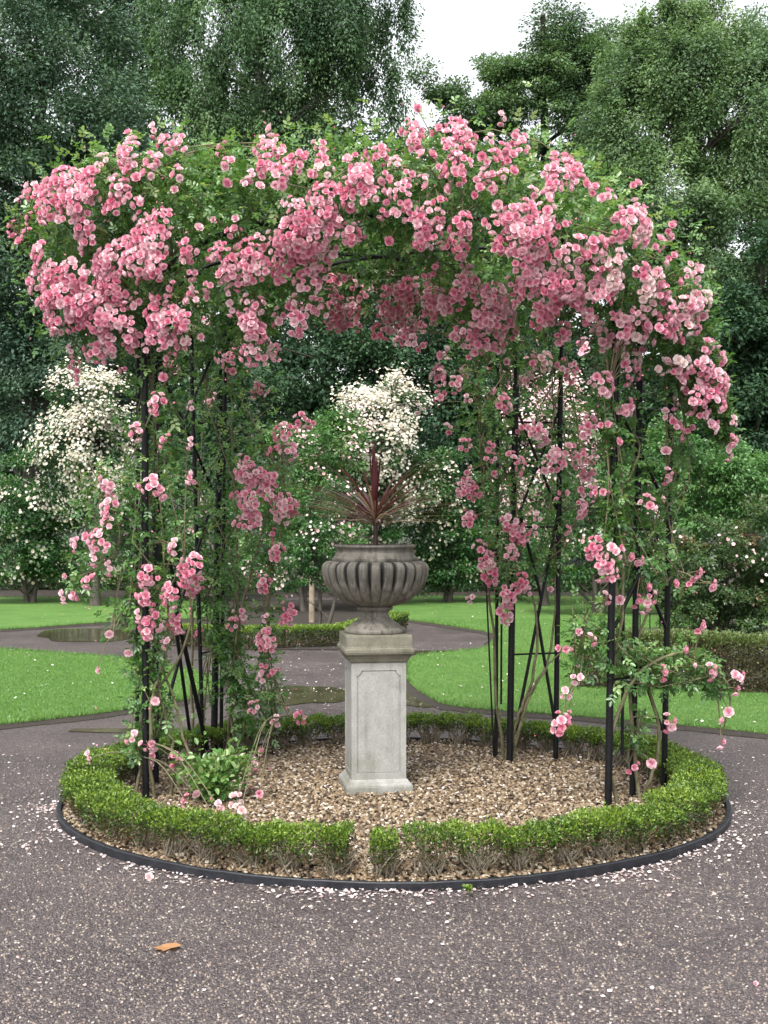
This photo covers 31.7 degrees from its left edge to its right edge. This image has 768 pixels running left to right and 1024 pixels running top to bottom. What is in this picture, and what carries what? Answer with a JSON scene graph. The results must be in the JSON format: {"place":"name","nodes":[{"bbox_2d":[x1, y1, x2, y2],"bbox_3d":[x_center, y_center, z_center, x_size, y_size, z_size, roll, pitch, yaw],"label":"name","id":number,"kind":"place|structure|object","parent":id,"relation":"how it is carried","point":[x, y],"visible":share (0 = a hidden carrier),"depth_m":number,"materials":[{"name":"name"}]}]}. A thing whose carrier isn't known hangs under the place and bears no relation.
{"place":"outdoors","nodes":[
{"label":"outdoors","id":0,"kind":"place"},
{"bbox_2d":[0,617,206,631],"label":"lawn edge soil","id":1,"kind":"structure","parent":0,"point":[50,627],"depth_m":19.83,"materials":[{"name":"brown soil"}]},
{"bbox_2d":[0,649,211,724],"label":"lawn","id":2,"kind":"structure","parent":0,"point":[75,698],"depth_m":12.74,"materials":[{"name":"green plant"}]},
{"bbox_2d":[0,597,212,629],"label":"lawn","id":3,"kind":"structure","parent":0,"point":[15,611],"depth_m":22.60,"materials":[{"name":"green plant"}]},
{"bbox_2d":[0,683,227,728],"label":"lawn edge soil","id":4,"kind":"structure","parent":0,"point":[69,719],"depth_m":11.01,"materials":[{"name":"brown soil"}]},
{"bbox_2d":[164,600,361,649],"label":"soil","id":5,"kind":"structure","parent":0,"point":[343,611],"depth_m":21.66,"materials":[{"name":"brown soil"}]},
{"bbox_2d":[164,610,409,648],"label":"box hedge","id":6,"kind":"object","parent":5,"relation":"on","point":[339,626],"visible":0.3,"depth_m":16.98,"materials":[{"name":"green plant"}]},
{"bbox_2d":[228,395,379,611],"bbox_3d":[-1.375,-0.144,22.973,2.623,3.705,1.770,0,0,0],"label":"green shrub","id":7,"kind":"object","parent":5,"relation":"on","point":[315,457],"visible":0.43,"depth_m":22.82,"materials":[{"name":"green plant"}]},
{"bbox_2d":[253,480,365,638],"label":"rose bush","id":8,"kind":"object","parent":5,"relation":"on","point":[313,536],"visible":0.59,"depth_m":17.86,"materials":[{"name":"green plant"}]},
{"bbox_2d":[309,561,314,621],"bbox_3d":[-1.110,1.190,20.734,0.095,1.020,0.100,0,0,0],"label":"wooden stake","id":9,"kind":"object","parent":5,"relation":"on","point":[311,606],"visible":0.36,"depth_m":20.70,"materials":[{"name":"beige wood"}]},
{"bbox_2d":[0,586,658,596],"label":"soil","id":10,"kind":"structure","parent":0,"point":[5,592],"depth_m":28.10,"materials":[{"name":"brown soil"}]},
{"bbox_2d":[0,436,100,601],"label":"flowering shrub","id":11,"kind":"object","parent":10,"relation":"on","point":[37,559],"visible":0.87,"depth_m":24.56,"materials":[{"name":"green plant"}]},
{"bbox_2d":[12,350,151,605],"bbox_3d":[-5.237,-0.595,23.879,2.433,4.596,1.942,0,0,0],"label":"white rose tree","id":12,"kind":"object","parent":10,"relation":"on","point":[92,421],"visible":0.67,"depth_m":23.58,"materials":[{"name":"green plant"}]},
{"bbox_2d":[0,0,172,588],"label":"evergreen tree","id":13,"kind":"object","parent":10,"relation":"on","point":[33,79],"visible":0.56,"depth_m":28.89,"materials":[{"name":"green leaf"},{"name":"bark"}]},
{"bbox_2d":[0,571,208,590],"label":"box hedge","id":14,"kind":"object","parent":10,"relation":"on","point":[8,585],"visible":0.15,"depth_m":29.32,"materials":[{"name":"green plant"}]},
{"bbox_2d":[148,263,536,547],"bbox_3d":[-1.071,-1.943,28.897,8.772,7.394,4.714,0,0,0],"label":"yew tree","id":15,"kind":"object","parent":10,"relation":"on","point":[366,355],"visible":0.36,"depth_m":28.05,"materials":[{"name":"green plant"}]},
{"bbox_2d":[409,250,683,584],"bbox_3d":[3.867,-2.123,31.056,7.169,7.755,6.140,0,0,0],"label":"yew tree","id":16,"kind":"object","parent":10,"relation":"on","point":[572,355],"visible":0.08,"depth_m":29.80,"materials":[{"name":"green plant"}]},
{"bbox_2d":[420,565,765,591],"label":"box hedge","id":17,"kind":"object","parent":10,"relation":"on","point":[586,585],"visible":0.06,"depth_m":28.77,"materials":[{"name":"green plant"}]},
{"bbox_2d":[519,445,701,614],"bbox_3d":[3.671,0.299,21.977,3.143,2.867,1.769,0,0,0],"label":"green shrub","id":18,"kind":"object","parent":10,"relation":"on","point":[569,578],"visible":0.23,"depth_m":21.77,"materials":[{"name":"green plant"}]},
{"bbox_2d":[572,0,767,595],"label":"broadleaf tree","id":19,"kind":"object","parent":10,"relation":"on","point":[686,72],"visible":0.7,"depth_m":26.36,"materials":[{"name":"green plant"}]},
{"bbox_2d":[0,597,767,1023],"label":"ground","id":20,"kind":"structure","parent":0,"point":[36,741],"depth_m":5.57,"materials":[{"name":"grey gravel"}]},
{"bbox_2d":[37,628,134,641],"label":"puddle","id":21,"kind":"object","parent":20,"relation":"on","point":[86,634],"visible":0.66,"depth_m":18.67,"materials":[{"name":"liquid"}]},
{"bbox_2d":[68,728,130,732],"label":"puddle","id":22,"kind":"object","parent":20,"relation":"on","point":[118,730],"visible":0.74,"depth_m":10.47,"materials":[{"name":"liquid"}]},
{"bbox_2d":[145,872,153,879],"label":"fallen rose","id":23,"kind":"object","parent":20,"relation":"on","point":[149,876],"visible":1,"depth_m":6.24,"materials":[{"name":"pink plant"}]},
{"bbox_2d":[134,691,181,733],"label":"leafy plant","id":24,"kind":"object","parent":20,"relation":"on","point":[169,712],"visible":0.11,"depth_m":9.57,"materials":[{"name":"green plant"}]},
{"bbox_2d":[153,942,180,950],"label":"fallen leaf","id":25,"kind":"object","parent":20,"relation":"on","point":[166,946],"visible":1,"depth_m":5.25,"materials":[{"name":"orange plant"}]},
{"bbox_2d":[110,463,263,599],"bbox_3d":[-3.777,0.385,25.973,3.316,2.693,2.725,0,0,0],"label":"green shrub","id":26,"kind":"object","parent":20,"relation":"on","point":[177,484],"visible":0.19,"depth_m":25.69,"materials":[{"name":"green plant"}]},
{"bbox_2d":[241,686,344,704],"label":"puddle","id":27,"kind":"object","parent":20,"relation":"on","point":[310,694],"visible":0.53,"depth_m":12.54,"materials":[{"name":"liquid"}]},
{"bbox_2d":[0,642,767,1017],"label":"fallen petals","id":28,"kind":"object","parent":20,"relation":"on","point":[394,890],"visible":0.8,"depth_m":6.21,"materials":[{"name":"pink plant"}]},
{"bbox_2d":[406,692,430,706],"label":"puddle","id":29,"kind":"object","parent":20,"relation":"on","point":[412,700],"visible":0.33,"depth_m":12.01,"materials":[{"name":"liquid"}]},
{"bbox_2d":[413,650,450,654],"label":"puddle","id":30,"kind":"object","parent":20,"relation":"on","point":[418,652],"visible":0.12,"depth_m":16.40,"materials":[{"name":"liquid"}]},
{"bbox_2d":[462,884,473,892],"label":"weed","id":31,"kind":"object","parent":20,"relation":"on","point":[467,887],"visible":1,"depth_m":5.96,"materials":[{"name":"plant"}]},
{"bbox_2d":[0,520,767,585],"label":"woodland floor","id":32,"kind":"structure","parent":0,"point":[571,562],"depth_m":47.11,"materials":[{"name":"brown soil"}]},
{"bbox_2d":[22,0,303,570],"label":"evergreen tree","id":33,"kind":"object","parent":32,"relation":"on","point":[148,87],"visible":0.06,"depth_m":37.05,"materials":[{"name":"green plant"}]},
{"bbox_2d":[129,0,424,578],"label":"birch tree","id":34,"kind":"object","parent":32,"relation":"on","point":[321,43],"visible":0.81,"depth_m":32.24,"materials":[{"name":"green plant"}]},
{"bbox_2d":[179,62,511,560],"bbox_3d":[-1.336,-5.154,36.156,9.782,13.820,6.510,0,0,0],"label":"broadleaf tree","id":35,"kind":"object","parent":32,"relation":"on","point":[361,150],"visible":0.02,"depth_m":35.30,"materials":[{"name":"green plant"}]},
{"bbox_2d":[0,310,767,561],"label":"woodland","id":36,"kind":"object","parent":32,"relation":"on","point":[8,472],"depth_m":45.20,"materials":[{"name":"green plant"}]},
{"bbox_2d":[401,0,636,378],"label":"pine tree","id":37,"kind":"object","parent":32,"relation":"on","point":[563,84],"visible":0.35,"depth_m":35.52,"materials":[{"name":"green plant"}]},
{"bbox_2d":[0,0,767,519],"label":"sky","id":38,"kind":"structure","parent":0,"point":[456,31],"materials":[{"name":"white"}]},
{"bbox_2d":[0,596,767,733],"bbox_3d":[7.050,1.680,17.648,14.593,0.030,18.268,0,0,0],"label":"lawn","id":39,"kind":"structure","parent":0,"point":[420,607],"depth_m":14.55,"materials":[{"name":"green plant"}]},
{"bbox_2d":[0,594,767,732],"bbox_3d":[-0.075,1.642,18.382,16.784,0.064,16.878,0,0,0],"label":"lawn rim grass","id":40,"kind":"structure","parent":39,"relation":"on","point":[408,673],"depth_m":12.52,"materials":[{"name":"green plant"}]},
{"bbox_2d":[324,362,446,543],"bbox_3d":[-0.098,-0.465,23.958,2.456,4.347,2.071,0,0,0],"label":"white rose tree","id":41,"kind":"object","parent":39,"relation":"on","point":[398,441],"visible":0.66,"depth_m":23.61,"materials":[{"name":"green plant"}]},
{"bbox_2d":[8,600,762,721],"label":"fallen petals","id":42,"kind":"object","parent":39,"relation":"on","point":[431,683],"visible":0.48,"depth_m":14.53,"materials":[{"name":"pink plant"}]},
{"bbox_2d":[395,444,528,601],"bbox_3d":[1.342,0.229,25.024,2.798,2.973,1.848,0,0,0],"label":"flowering shrub","id":43,"kind":"object","parent":39,"relation":"on","point":[441,562],"visible":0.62,"depth_m":24.68,"materials":[{"name":"green plant"}]},
{"bbox_2d":[491,368,605,605],"bbox_3d":[2.998,-0.448,23.898,2.350,4.334,2.007,0,0,27],"label":"white rose tree","id":44,"kind":"object","parent":39,"relation":"on","point":[539,492],"visible":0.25,"depth_m":23.70,"materials":[{"name":"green plant"}]},
{"bbox_2d":[574,625,767,692],"bbox_3d":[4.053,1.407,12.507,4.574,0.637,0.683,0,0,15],"label":"box hedge","id":45,"kind":"object","parent":39,"relation":"on","point":[723,639],"visible":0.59,"depth_m":12.61,"materials":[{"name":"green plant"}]},
{"bbox_2d":[639,613,758,667],"bbox_3d":[3.350,1.386,14.348,1.320,0.627,0.016,0,0,0],"label":"iron railing","id":46,"kind":"object","parent":45,"relation":"on","point":[709,628],"visible":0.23,"depth_m":14.34,"materials":[{"name":"black paint"}]},
{"bbox_2d":[647,492,767,666],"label":"rose bush","id":47,"kind":"object","parent":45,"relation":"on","point":[749,563],"visible":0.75,"depth_m":14.29,"materials":[{"name":"green plant"}]},
{"bbox_2d":[577,211,767,593],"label":"evergreen tree","id":48,"kind":"object","parent":39,"relation":"on","point":[747,327],"visible":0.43,"depth_m":23.56,"materials":[{"name":"green plant"}]},
{"bbox_2d":[642,411,767,623],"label":"green shrub","id":49,"kind":"object","parent":39,"relation":"on","point":[722,477],"visible":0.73,"depth_m":19.75,"materials":[{"name":"green plant"}]},
{"bbox_2d":[61,739,726,880],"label":"bark chips","id":50,"kind":"object","parent":0,"point":[321,778],"visible":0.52,"depth_m":7.80,"materials":[{"name":"brown soil"}]},
{"bbox_2d":[166,731,263,802],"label":"leafy plant","id":51,"kind":"object","parent":50,"relation":"on","point":[223,772],"visible":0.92,"depth_m":7.72,"materials":[{"name":"green plant"}]},
{"bbox_2d":[337,630,414,795],"bbox_3d":[-0.054,1.204,8.170,0.418,0.951,0.418,0,0,-8],"label":"stone pedestal","id":52,"kind":"object","parent":50,"relation":"on","point":[375,713],"visible":0.93,"depth_m":8.01,"materials":[{"name":"grey stone"}]},
{"bbox_2d":[321,544,428,634],"bbox_3d":[-0.054,0.463,8.170,0.652,0.532,0.649,0,0,-8],"label":"garden urn","id":53,"kind":"object","parent":52,"relation":"on","point":[375,584],"visible":1,"depth_m":7.96,"materials":[{"name":"stone"}]},
{"bbox_2d":[281,442,468,544],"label":"cordyline plant","id":54,"kind":"object","parent":53,"relation":"on","point":[372,509],"visible":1,"depth_m":8.13,"materials":[{"name":"red plant"}]},
{"bbox_2d":[124,742,646,865],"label":"fallen petals","id":55,"kind":"object","parent":50,"relation":"on","point":[403,792],"visible":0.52,"depth_m":8.13,"materials":[{"name":"pink plant"}]},
{"bbox_2d":[57,710,730,879],"bbox_3d":[0.051,1.549,8.006,3.891,0.284,3.894,0,0,0],"label":"box hedge","id":56,"kind":"object","parent":50,"relation":"on","point":[694,789],"visible":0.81,"depth_m":6.64,"materials":[{"name":"green plant"}]},
{"bbox_2d":[56,737,731,890],"bbox_3d":[0.062,1.675,7.996,3.889,0.048,3.889,0,0,0],"label":"bed edging","id":57,"kind":"object","parent":50,"relation":"on","point":[454,884],"visible":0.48,"depth_m":6.26,"materials":[{"name":"black metal"}]},
{"bbox_2d":[135,212,674,805],"bbox_3d":[0.119,-0.008,8.466,3.245,3.418,1.714,0,0,0],"label":"rose arbour","id":58,"kind":"object","parent":50,"relation":"on","point":[215,714],"visible":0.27,"depth_m":8.70,"materials":[{"name":"black paint"}]},
{"bbox_2d":[0,111,339,820],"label":"climbing rose","id":59,"kind":"object","parent":58,"relation":"attached to","point":[151,255],"visible":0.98,"depth_m":7.66,"materials":[{"name":"pink plant"}]},
{"bbox_2d":[163,90,513,821],"bbox_3d":[-0.440,-0.325,8.475,2.309,4.026,3.108,0,0,0],"label":"climbing rose","id":60,"kind":"object","parent":58,"relation":"attached to","point":[309,258],"visible":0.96,"depth_m":8.75,"materials":[{"name":"pink plant"}]},
{"bbox_2d":[323,135,604,762],"bbox_3d":[0.620,-0.272,8.700,1.973,3.941,2.580,0,0,0],"label":"climbing rose","id":61,"kind":"object","parent":58,"relation":"attached to","point":[481,319],"visible":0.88,"depth_m":8.92,"materials":[{"name":"pink plant"}]},
{"bbox_2d":[372,81,746,803],"bbox_3d":[0.800,-0.323,8.007,2.038,4.012,2.422,0,0,-30],"label":"climbing rose","id":62,"kind":"object","parent":58,"relation":"attached to","point":[546,267],"visible":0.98,"depth_m":7.53,"materials":[{"name":"pink plant"}]},
{"bbox_2d":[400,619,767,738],"bbox_3d":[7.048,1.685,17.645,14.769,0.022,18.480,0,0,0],"label":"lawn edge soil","id":63,"kind":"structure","parent":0,"point":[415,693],"depth_m":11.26,"materials":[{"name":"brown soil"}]}
]}

